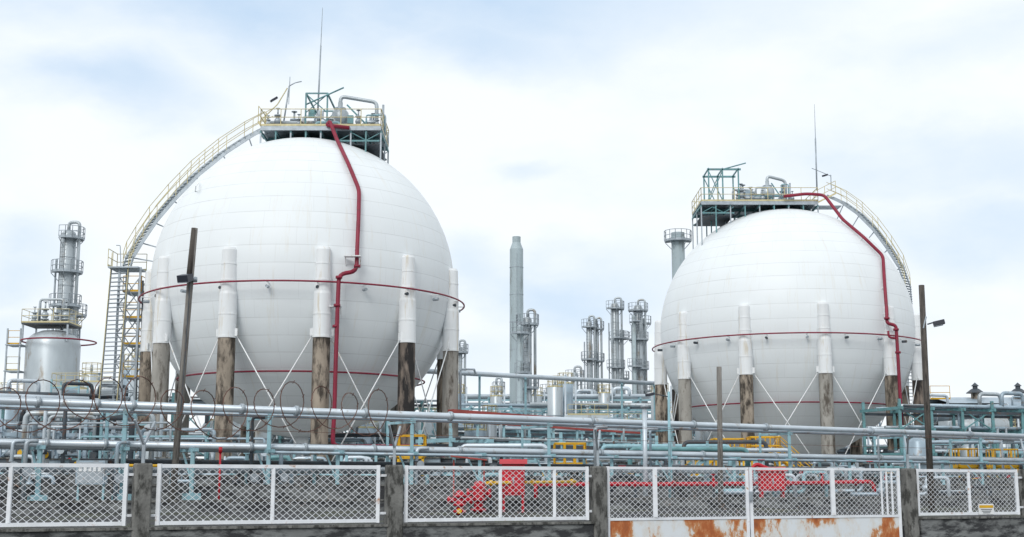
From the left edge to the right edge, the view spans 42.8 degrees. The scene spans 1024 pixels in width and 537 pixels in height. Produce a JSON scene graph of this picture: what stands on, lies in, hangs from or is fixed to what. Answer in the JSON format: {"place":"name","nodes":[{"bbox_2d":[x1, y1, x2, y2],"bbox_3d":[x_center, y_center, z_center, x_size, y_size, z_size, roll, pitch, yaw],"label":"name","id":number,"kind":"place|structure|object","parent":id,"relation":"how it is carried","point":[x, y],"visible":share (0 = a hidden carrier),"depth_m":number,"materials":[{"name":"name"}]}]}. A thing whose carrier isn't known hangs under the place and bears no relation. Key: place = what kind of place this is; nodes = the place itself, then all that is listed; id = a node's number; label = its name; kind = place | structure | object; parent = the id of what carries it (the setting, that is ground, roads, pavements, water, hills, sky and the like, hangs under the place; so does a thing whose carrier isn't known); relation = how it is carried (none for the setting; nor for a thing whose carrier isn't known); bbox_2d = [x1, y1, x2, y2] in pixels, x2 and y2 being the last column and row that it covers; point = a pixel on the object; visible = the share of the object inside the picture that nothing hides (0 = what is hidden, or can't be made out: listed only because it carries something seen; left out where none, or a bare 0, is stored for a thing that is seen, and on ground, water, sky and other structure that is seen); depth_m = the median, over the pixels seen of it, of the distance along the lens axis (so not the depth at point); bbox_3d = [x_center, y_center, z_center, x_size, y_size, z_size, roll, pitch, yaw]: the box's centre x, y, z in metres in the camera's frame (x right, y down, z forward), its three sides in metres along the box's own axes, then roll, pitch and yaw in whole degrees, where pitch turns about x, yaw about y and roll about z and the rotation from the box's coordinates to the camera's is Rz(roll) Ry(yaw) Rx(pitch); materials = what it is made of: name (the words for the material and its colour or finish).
{"place":"outdoors","nodes":[
{"label":"outdoors","id":0,"kind":"place"},
{"bbox_2d":[458,339,467,406],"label":"distillation column","id":1,"kind":"structure","parent":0,"point":[464,351],"depth_m":169.92,"materials":[{"name":"metal"}]},
{"bbox_2d":[0,505,1020,536],"bbox_3d":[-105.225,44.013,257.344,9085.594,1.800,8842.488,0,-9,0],"label":"ground","id":2,"kind":"structure","parent":0,"point":[711,512],"depth_m":39.98,"materials":[{"name":"concrete"}]},
{"bbox_2d":[75,460,107,500],"bbox_3d":[-13.358,6.982,41.395,0.900,1.775,0.340,0,-9,0],"label":"instrument cabinet","id":3,"kind":"object","parent":2,"relation":"on","point":[92,475],"visible":0.63,"depth_m":41.34,"materials":[{"name":"metal"}]},
{"bbox_2d":[130,419,155,536],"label":"concrete fence post","id":4,"kind":"object","parent":2,"relation":"on","point":[140,518],"visible":0.99,"depth_m":29.77,"materials":[{"name":"concrete"}]},
{"bbox_2d":[169,228,197,499],"bbox_3d":[-10.308,3.134,40.813,0.628,9.053,0.765,0,-9,0],"label":"utility pole","id":5,"kind":"object","parent":2,"relation":"on","point":[189,278],"visible":0.96,"depth_m":41.00,"materials":[{"name":"brown wood"}]},
{"bbox_2d":[218,447,221,499],"bbox_3d":[-9.729,6.975,43.444,0.111,2.058,0.111,0,-9,0],"label":"red marker post","id":6,"kind":"object","parent":2,"relation":"on","point":[220,452],"visible":0.83,"depth_m":43.45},
{"bbox_2d":[384,424,403,536],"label":"concrete fence post","id":7,"kind":"object","parent":2,"relation":"on","point":[393,500],"visible":0.99,"depth_m":32.30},
{"bbox_2d":[447,490,472,514],"bbox_3d":[-1.615,7.212,40.291,0.788,0.758,0.537,0,-9,0],"label":"fire hydrant","id":8,"kind":"object","parent":2,"relation":"on","point":[458,502],"visible":0.77,"depth_m":40.25,"materials":[{"name":"metal"}]},
{"bbox_2d":[450,455,486,497],"bbox_3d":[-1.565,7.676,47.383,1.305,1.766,0.900,0,-9,0],"label":"frame","id":9,"kind":"object","parent":2,"relation":"on","point":[483,460],"visible":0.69,"depth_m":47.34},
{"bbox_2d":[466,480,490,512],"bbox_3d":[-1.055,7.228,41.373,0.795,1.022,0.496,0,-9,0],"label":"fire hydrant","id":10,"kind":"object","parent":2,"relation":"on","point":[481,491],"visible":0.77,"depth_m":41.20,"materials":[{"name":"metal"}]},
{"bbox_2d":[26,456,992,497],"bbox_3d":[-0.695,8.895,55.225,42.756,1.962,12.088,0,-9,0],"label":"valve station","id":11,"kind":"object","parent":2,"relation":"on","point":[755,491],"visible":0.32,"depth_m":53.25,"materials":[{"name":"teal metal"}]},
{"bbox_2d":[0,474,1019,513],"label":"bund wall","id":12,"kind":"structure","parent":2,"relation":"on","point":[757,500],"depth_m":46.93,"materials":[{"name":"concrete"}]},
{"bbox_2d":[0,516,1023,536],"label":"concrete wall","id":13,"kind":"structure","parent":2,"relation":"on","point":[980,526],"depth_m":32.68,"materials":[{"name":"concrete"}]},
{"bbox_2d":[0,463,133,526],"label":"chain link fence","id":14,"kind":"object","parent":13,"relation":"on","point":[124,502],"visible":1,"depth_m":29.20,"materials":[{"name":"metal"}]},
{"bbox_2d":[151,464,386,524],"bbox_3d":[-5.724,5.386,31.183,5.922,1.400,0.124,4,-10,-25],"label":"chain link fence","id":15,"kind":"object","parent":13,"relation":"on","point":[158,474],"visible":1,"depth_m":31.11,"materials":[{"name":"metal"}]},
{"bbox_2d":[403,465,591,521],"bbox_3d":[-0.322,5.797,33.656,5.712,1.400,0.124,4,-10,-25],"label":"chain link fence","id":16,"kind":"object","parent":13,"relation":"on","point":[500,486],"visible":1,"depth_m":33.63,"materials":[{"name":"metal"}]},
{"bbox_2d":[0,375,1022,450],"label":"razor wire","id":17,"kind":"object","parent":13,"relation":"attached to","point":[370,418],"visible":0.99,"depth_m":31.23,"materials":[{"name":"metal"}]},
{"bbox_2d":[916,469,1023,515],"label":"chain link fence","id":18,"kind":"object","parent":13,"relation":"on","point":[1016,497],"visible":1,"depth_m":40.21,"materials":[{"name":"metal"}]},
{"bbox_2d":[978,504,993,514],"bbox_3d":[14.654,7.435,40.356,0.620,0.320,0.021,4,-10,-25],"label":"warning sign","id":19,"kind":"object","parent":18,"relation":"attached to","point":[985,508],"visible":1,"depth_m":40.34,"materials":[{"name":"white paint"}]},
{"bbox_2d":[499,459,526,511],"bbox_3d":[0.043,7.068,42.415,0.900,1.738,0.700,0,-9,0],"label":"fire hose cabinet","id":20,"kind":"object","parent":2,"relation":"on","point":[512,462],"visible":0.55,"depth_m":42.18,"materials":[{"name":"metal"}]},
{"bbox_2d":[485,479,576,512],"bbox_3d":[0.684,7.448,42.859,0.201,1.078,4.233,-9,-13,44],"label":"yellow pipe","id":21,"kind":"object","parent":2,"relation":"on","point":[572,481],"visible":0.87,"depth_m":42.83,"materials":[{"name":"metal"}]},
{"bbox_2d":[581,315,597,440],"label":"distillation column","id":22,"kind":"structure","parent":2,"relation":"on","point":[589,327],"depth_m":185.14,"materials":[{"name":"metal"}]},
{"bbox_2d":[592,317,604,411],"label":"distillation column","id":23,"kind":"structure","parent":2,"relation":"on","point":[602,356],"depth_m":186.24,"materials":[{"name":"metal"}]},
{"bbox_2d":[589,428,607,536],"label":"concrete fence post","id":24,"kind":"object","parent":2,"relation":"on","point":[598,514],"visible":0.99,"depth_m":34.70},
{"bbox_2d":[628,299,649,417],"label":"distillation column","id":25,"kind":"structure","parent":2,"relation":"on","point":[638,309],"depth_m":190.13,"materials":[{"name":"metal"}]},
{"bbox_2d":[638,405,652,497],"bbox_3d":[5.035,7.085,49.508,0.500,3.827,0.500,0,-9,0],"label":"vent pipe","id":26,"kind":"object","parent":2,"relation":"on","point":[644,425],"visible":0.71,"depth_m":49.49,"materials":[{"name":"metal"}]},
{"bbox_2d":[643,315,651,402],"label":"distillation column","id":27,"kind":"structure","parent":2,"relation":"on","point":[648,323],"depth_m":192.37,"materials":[{"name":"metal"}]},
{"bbox_2d":[645,392,671,497],"bbox_3d":[5.772,7.096,51.526,0.993,4.472,0.300,2,-10,-13],"label":"steel post","id":28,"kind":"object","parent":2,"relation":"on","point":[669,443],"visible":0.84,"depth_m":51.57,"materials":[{"name":"grey metal"}]},
{"bbox_2d":[534,463,875,497],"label":"fire water","id":29,"kind":"structure","parent":2,"relation":"on","point":[821,482],"depth_m":50.23,"materials":[{"name":"red paint"}]},
{"bbox_2d":[717,367,723,508],"bbox_3d":[7.421,6.123,46.627,0.249,5.237,0.193,0,-9,0],"label":"short wooden pole","id":30,"kind":"object","parent":2,"relation":"on","point":[719,426],"visible":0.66,"depth_m":46.59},
{"bbox_2d":[606,466,902,536],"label":"steel gate","id":31,"kind":"structure","parent":2,"relation":"on","point":[833,524],"depth_m":36.87,"materials":[{"name":"metal"}]},
{"bbox_2d":[756,467,787,496],"bbox_3d":[9.808,8.243,49.316,1.110,1.480,0.700,0,-9,0],"label":"fire hose cabinet","id":32,"kind":"object","parent":2,"relation":"on","point":[768,483],"visible":0.57,"depth_m":49.09,"materials":[{"name":"metal"}]},
{"bbox_2d":[900,435,919,536],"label":"concrete fence post","id":33,"kind":"object","parent":2,"relation":"on","point":[909,502],"visible":1,"depth_m":39.09,"materials":[{"name":"concrete"}]},
{"bbox_2d":[919,285,944,512],"bbox_3d":[14.828,4.620,45.659,0.920,8.232,0.350,-4,-10,25],"label":"utility pole","id":34,"kind":"object","parent":2,"relation":"on","point":[927,411],"visible":0.94,"depth_m":45.83,"materials":[{"name":"brown wood"}]},
{"bbox_2d":[1018,438,1023,515],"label":"concrete fence post","id":35,"kind":"object","parent":2,"relation":"on","point":[1021,484],"visible":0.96,"depth_m":41.21,"materials":[{"name":"concrete"}]},
{"bbox_2d":[0,0,1023,458],"label":"sky","id":36,"kind":"structure","parent":0,"point":[585,132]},
{"bbox_2d":[606,297,625,416],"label":"distillation column","id":37,"kind":"structure","parent":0,"point":[615,359],"depth_m":190.26,"materials":[{"name":"metal"}]},
{"bbox_2d":[619,331,629,416],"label":"distillation column","id":38,"kind":"structure","parent":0,"point":[626,374],"depth_m":195.12,"materials":[{"name":"metal"}]},
{"bbox_2d":[627,313,641,416],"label":"distillation column","id":39,"kind":"structure","parent":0,"point":[634,366],"depth_m":188.24,"materials":[{"name":"metal"}]},
{"label":"concrete pavement","id":40,"kind":"structure","parent":0,"visible":0},
{"bbox_2d":[0,382,22,449],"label":"storage vessel","id":41,"kind":"object","parent":40,"relation":"on","point":[9,415],"visible":0.2,"depth_m":106.55,"materials":[{"name":"metal"}]},
{"bbox_2d":[3,298,96,420],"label":"domed reactor vessel","id":42,"kind":"object","parent":40,"relation":"on","point":[48,353],"visible":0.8,"depth_m":98.92,"materials":[{"name":"metal"}]},
{"bbox_2d":[47,221,84,337],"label":"distillation column","id":43,"kind":"structure","parent":40,"relation":"on","point":[67,258],"depth_m":126.06,"materials":[{"name":"metal"}]},
{"bbox_2d":[0,378,136,458],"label":"pipe rack","id":44,"kind":"object","parent":40,"relation":"on","point":[23,412],"visible":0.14,"depth_m":81.38,"materials":[{"name":"metal"}]},
{"bbox_2d":[50,373,88,420],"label":"process tower block","id":45,"kind":"structure","parent":40,"relation":"on","point":[71,388],"depth_m":95.25,"materials":[{"name":"grey metal"}]},
{"bbox_2d":[0,416,140,462],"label":"pipe rack","id":46,"kind":"object","parent":40,"relation":"on","point":[113,429],"visible":0.29,"depth_m":68.60,"materials":[{"name":"metal"}]},
{"bbox_2d":[71,303,86,372],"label":"distillation column","id":47,"kind":"structure","parent":40,"relation":"on","point":[80,316],"depth_m":128.71,"materials":[{"name":"metal"}]},
{"bbox_2d":[81,362,102,421],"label":"storage vessel","id":48,"kind":"object","parent":40,"relation":"on","point":[91,374],"visible":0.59,"depth_m":111.41,"materials":[{"name":"metal"}]},
{"bbox_2d":[80,371,119,421],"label":"horizontal drum","id":49,"kind":"object","parent":40,"relation":"on","point":[98,376],"visible":0.25,"depth_m":109.27,"materials":[{"name":"metal"}]},
{"bbox_2d":[123,353,134,395],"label":"storage vessel","id":50,"kind":"object","parent":40,"relation":"on","point":[125,381],"visible":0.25,"depth_m":94.44,"materials":[{"name":"metal"}]},
{"bbox_2d":[0,400,265,474],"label":"process pipework","id":51,"kind":"object","parent":40,"relation":"on","point":[99,432],"visible":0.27,"depth_m":62.35,"materials":[{"name":"metal"}]},
{"bbox_2d":[128,348,139,432],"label":"storage vessel","id":52,"kind":"object","parent":40,"relation":"on","point":[132,381],"visible":0.12,"depth_m":91.51,"materials":[{"name":"metal"}]},
{"bbox_2d":[202,419,239,431],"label":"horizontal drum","id":53,"kind":"object","parent":40,"relation":"on","point":[235,429],"visible":0.06,"depth_m":98.49,"materials":[{"name":"metal"}]},
{"bbox_2d":[1,393,458,460],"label":"pipe rack","id":54,"kind":"object","parent":40,"relation":"on","point":[198,400],"visible":0.07,"depth_m":95.40,"materials":[{"name":"teal metal"}]},
{"bbox_2d":[239,425,277,459],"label":"storage vessel","id":55,"kind":"object","parent":40,"relation":"on","point":[258,434],"visible":0.05,"depth_m":94.09,"materials":[{"name":"metal"}]},
{"bbox_2d":[127,430,435,460],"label":"process pipework","id":56,"kind":"object","parent":40,"relation":"on","point":[353,439],"visible":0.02,"depth_m":83.64,"materials":[{"name":"metal"}]},
{"bbox_2d":[99,8,464,460],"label":"spherical gas tank","id":57,"kind":"object","parent":40,"relation":"on","point":[323,257],"visible":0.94,"depth_m":72.22,"materials":[{"name":"white metal"}]},
{"bbox_2d":[154,452,552,475],"bbox_3d":[-7.673,9.719,62.133,19.455,1.963,6.700,0,-9,0],"label":"process pipework","id":58,"kind":"object","parent":40,"relation":"on","point":[376,459],"visible":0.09,"depth_m":60.95,"materials":[{"name":"grey metal"}]},
{"bbox_2d":[353,421,381,457],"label":"storage vessel","id":59,"kind":"object","parent":40,"relation":"on","point":[363,429],"visible":0.26,"depth_m":95.44,"materials":[{"name":"metal"}]},
{"bbox_2d":[366,421,389,439],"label":"horizontal drum","id":60,"kind":"object","parent":40,"relation":"on","point":[382,428],"visible":0.02,"depth_m":100.42,"materials":[{"name":"metal"}]},
{"bbox_2d":[396,434,426,475],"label":"yellow access platform","id":61,"kind":"structure","parent":40,"relation":"on","point":[424,436],"depth_m":58.51,"materials":[{"name":"paint"}]},
{"bbox_2d":[414,407,436,443],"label":"storage vessel","id":62,"kind":"object","parent":40,"relation":"on","point":[429,427],"visible":0.1,"depth_m":98.47,"materials":[{"name":"metal"}]},
{"bbox_2d":[458,384,466,424],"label":"storage vessel","id":63,"kind":"object","parent":40,"relation":"on","point":[463,400],"visible":0.19,"depth_m":139.21,"materials":[{"name":"metal"}]},
{"bbox_2d":[464,423,490,436],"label":"storage vessel","id":64,"kind":"object","parent":40,"relation":"on","point":[469,432],"visible":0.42,"depth_m":88.92,"materials":[{"name":"metal"}]},
{"bbox_2d":[482,405,500,458],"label":"storage vessel","id":65,"kind":"object","parent":40,"relation":"on","point":[493,431],"visible":0.22,"depth_m":91.03,"materials":[{"name":"metal"}]},
{"bbox_2d":[490,386,504,410],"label":"storage vessel","id":66,"kind":"object","parent":40,"relation":"on","point":[495,398],"visible":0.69,"depth_m":129.26,"materials":[{"name":"metal"}]},
{"bbox_2d":[492,377,504,410],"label":"distillation column","id":67,"kind":"structure","parent":40,"relation":"on","point":[500,382],"depth_m":159.51,"materials":[{"name":"metal"}]},
{"bbox_2d":[0,393,1023,500],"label":"pipe rack","id":68,"kind":"object","parent":40,"relation":"on","point":[105,445],"visible":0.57,"depth_m":50.24,"materials":[{"name":"metal"}]},
{"bbox_2d":[509,236,523,437],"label":"chimney stack","id":69,"kind":"object","parent":40,"relation":"on","point":[516,267],"visible":0.45,"depth_m":150.82,"materials":[{"name":"metal"}]},
{"bbox_2d":[510,322,529,413],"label":"distillation column","id":70,"kind":"structure","parent":40,"relation":"on","point":[520,333],"depth_m":137.95,"materials":[{"name":"metal"}]},
{"bbox_2d":[516,308,538,438],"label":"distillation column","id":71,"kind":"structure","parent":40,"relation":"on","point":[527,349],"depth_m":139.98,"materials":[{"name":"metal"}]},
{"bbox_2d":[532,387,544,438],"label":"storage vessel","id":72,"kind":"object","parent":40,"relation":"on","point":[539,398],"visible":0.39,"depth_m":148.94,"materials":[{"name":"metal"}]},
{"bbox_2d":[426,368,655,442],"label":"overhead pipeline","id":73,"kind":"object","parent":40,"relation":"on","point":[525,377],"visible":0.76,"depth_m":95.02,"materials":[{"name":"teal metal"}]},
{"bbox_2d":[448,409,640,458],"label":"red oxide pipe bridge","id":74,"kind":"structure","parent":40,"relation":"on","point":[498,413],"depth_m":78.26,"materials":[{"name":"teal metal"}]},
{"bbox_2d":[540,384,556,438],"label":"distillation column","id":75,"kind":"structure","parent":40,"relation":"on","point":[543,392],"depth_m":164.07,"materials":[{"name":"metal"}]},
{"bbox_2d":[416,425,686,475],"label":"pipe rack","id":76,"kind":"object","parent":40,"relation":"on","point":[459,441],"visible":0.28,"depth_m":71.71,"materials":[{"name":"teal metal"}]},
{"bbox_2d":[432,414,675,443],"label":"pipe rack","id":77,"kind":"object","parent":40,"relation":"on","point":[515,431],"visible":0.21,"depth_m":96.17,"materials":[{"name":"teal metal"}]},
{"bbox_2d":[547,375,565,458],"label":"storage vessel","id":78,"kind":"object","parent":40,"relation":"on","point":[554,400],"visible":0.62,"depth_m":117.13,"materials":[{"name":"metal"}]},
{"bbox_2d":[465,386,650,419],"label":"pipe rack","id":79,"kind":"object","parent":40,"relation":"on","point":[587,394],"visible":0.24,"depth_m":150.09,"materials":[{"name":"grey metal"}]},
{"bbox_2d":[558,372,576,439],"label":"storage vessel","id":80,"kind":"object","parent":40,"relation":"on","point":[569,392],"visible":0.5,"depth_m":119.17,"materials":[{"name":"metal"}]},
{"bbox_2d":[553,442,586,474],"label":"yellow access platform","id":81,"kind":"structure","parent":40,"relation":"on","point":[564,444],"depth_m":59.47,"materials":[{"name":"paint"}]},
{"bbox_2d":[565,365,584,439],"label":"distillation column","id":82,"kind":"structure","parent":40,"relation":"on","point":[575,373],"depth_m":169.52,"materials":[{"name":"metal"}]},
{"bbox_2d":[564,404,611,439],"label":"horizontal drum","id":83,"kind":"object","parent":40,"relation":"on","point":[587,414],"visible":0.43,"depth_m":111.01,"materials":[{"name":"metal"}]},
{"bbox_2d":[188,436,1018,463],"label":"pipe rack","id":84,"kind":"object","parent":40,"relation":"on","point":[883,449],"visible":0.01,"depth_m":114.32,"materials":[{"name":"metal"}]},
{"bbox_2d":[598,384,612,440],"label":"storage vessel","id":85,"kind":"object","parent":40,"relation":"on","point":[604,396],"visible":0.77,"depth_m":149.10,"materials":[{"name":"metal"}]},
{"bbox_2d":[461,440,792,481],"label":"process pipework","id":86,"kind":"object","parent":40,"relation":"on","point":[692,445],"visible":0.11,"depth_m":65.88,"materials":[{"name":"metal"}]},
{"bbox_2d":[605,415,648,441],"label":"horizontal drum","id":87,"kind":"object","parent":40,"relation":"on","point":[626,416],"visible":0.16,"depth_m":106.58,"materials":[{"name":"metal"}]},
{"bbox_2d":[650,383,672,442],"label":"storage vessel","id":88,"kind":"object","parent":40,"relation":"on","point":[652,408],"visible":0.12,"depth_m":117.28,"materials":[{"name":"metal"}]},
{"bbox_2d":[664,228,691,278],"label":"chimney stack","id":89,"kind":"object","parent":40,"relation":"on","point":[677,240],"visible":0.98,"depth_m":141.59,"materials":[{"name":"metal"}]},
{"bbox_2d":[428,402,936,464],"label":"pipe rack","id":90,"kind":"object","parent":40,"relation":"on","point":[542,407],"visible":0.03,"depth_m":121.68,"materials":[{"name":"teal metal"}]},
{"bbox_2d":[695,431,716,439],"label":"storage vessel","id":91,"kind":"object","parent":40,"relation":"on","point":[699,433],"depth_m":113.14,"materials":[{"name":"metal"}]},
{"bbox_2d":[686,438,744,475],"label":"yellow access platform","id":92,"kind":"structure","parent":40,"relation":"on","point":[711,462],"depth_m":72.41,"materials":[{"name":"paint"}]},
{"bbox_2d":[746,436,811,466],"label":"yellow access platform","id":93,"kind":"structure","parent":40,"relation":"on","point":[775,445],"depth_m":72.99,"materials":[{"name":"paint"}]},
{"bbox_2d":[652,104,923,474],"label":"spherical gas tank","id":94,"kind":"object","parent":40,"relation":"on","point":[782,309],"visible":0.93,"depth_m":92.59,"materials":[{"name":"white metal"}]},
{"bbox_2d":[688,461,993,476],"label":"process pipework","id":95,"kind":"object","parent":40,"relation":"on","point":[864,465],"visible":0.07,"depth_m":75.79,"materials":[{"name":"metal"}]},
{"bbox_2d":[836,436,869,464],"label":"storage vessel","id":96,"kind":"object","parent":40,"relation":"on","point":[842,450],"depth_m":116.04,"materials":[{"name":"metal"}]},
{"bbox_2d":[700,444,1015,463],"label":"process pipework","id":97,"kind":"object","parent":40,"relation":"on","point":[867,447],"depth_m":108.91,"materials":[{"name":"metal"}]},
{"bbox_2d":[860,391,1023,457],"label":"pipe rack","id":98,"kind":"object","parent":40,"relation":"on","point":[980,411],"visible":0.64,"depth_m":88.22,"materials":[{"name":"teal metal"}]},
{"bbox_2d":[938,421,958,447],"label":"storage vessel","id":99,"kind":"object","parent":40,"relation":"on","point":[943,423],"visible":0.12,"depth_m":110.67,"materials":[{"name":"metal"}]},
{"bbox_2d":[949,448,978,476],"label":"yellow access platform","id":100,"kind":"structure","parent":40,"relation":"on","point":[958,466],"depth_m":71.33,"materials":[{"name":"paint"}]},
{"bbox_2d":[908,429,1023,477],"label":"process pipework","id":101,"kind":"object","parent":40,"relation":"on","point":[917,446],"visible":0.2,"depth_m":82.18,"materials":[{"name":"metal"}]},
{"bbox_2d":[930,386,1020,425],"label":"insulated pipeline","id":102,"kind":"object","parent":40,"relation":"on","point":[936,419],"visible":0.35,"depth_m":99.25,"materials":[{"name":"teal metal"}]},
{"bbox_2d":[930,382,1023,445],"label":"pipework","id":103,"kind":"structure","parent":40,"relation":"on","point":[975,391],"depth_m":128.16,"materials":[{"name":"metal"}]},
{"bbox_2d":[949,418,1009,426],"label":"horizontal drum","id":104,"kind":"object","parent":40,"relation":"on","point":[1001,422],"visible":0.13,"depth_m":106.57,"materials":[{"name":"metal"}]},
{"bbox_2d":[985,449,1018,476],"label":"yellow access platform","id":105,"kind":"structure","parent":40,"relation":"on","point":[989,466],"depth_m":73.31,"materials":[{"name":"paint"}]},
{"bbox_2d":[1000,419,1019,446],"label":"storage vessel","id":106,"kind":"object","parent":40,"relation":"on","point":[1009,445],"visible":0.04,"depth_m":114.61,"materials":[{"name":"metal"}]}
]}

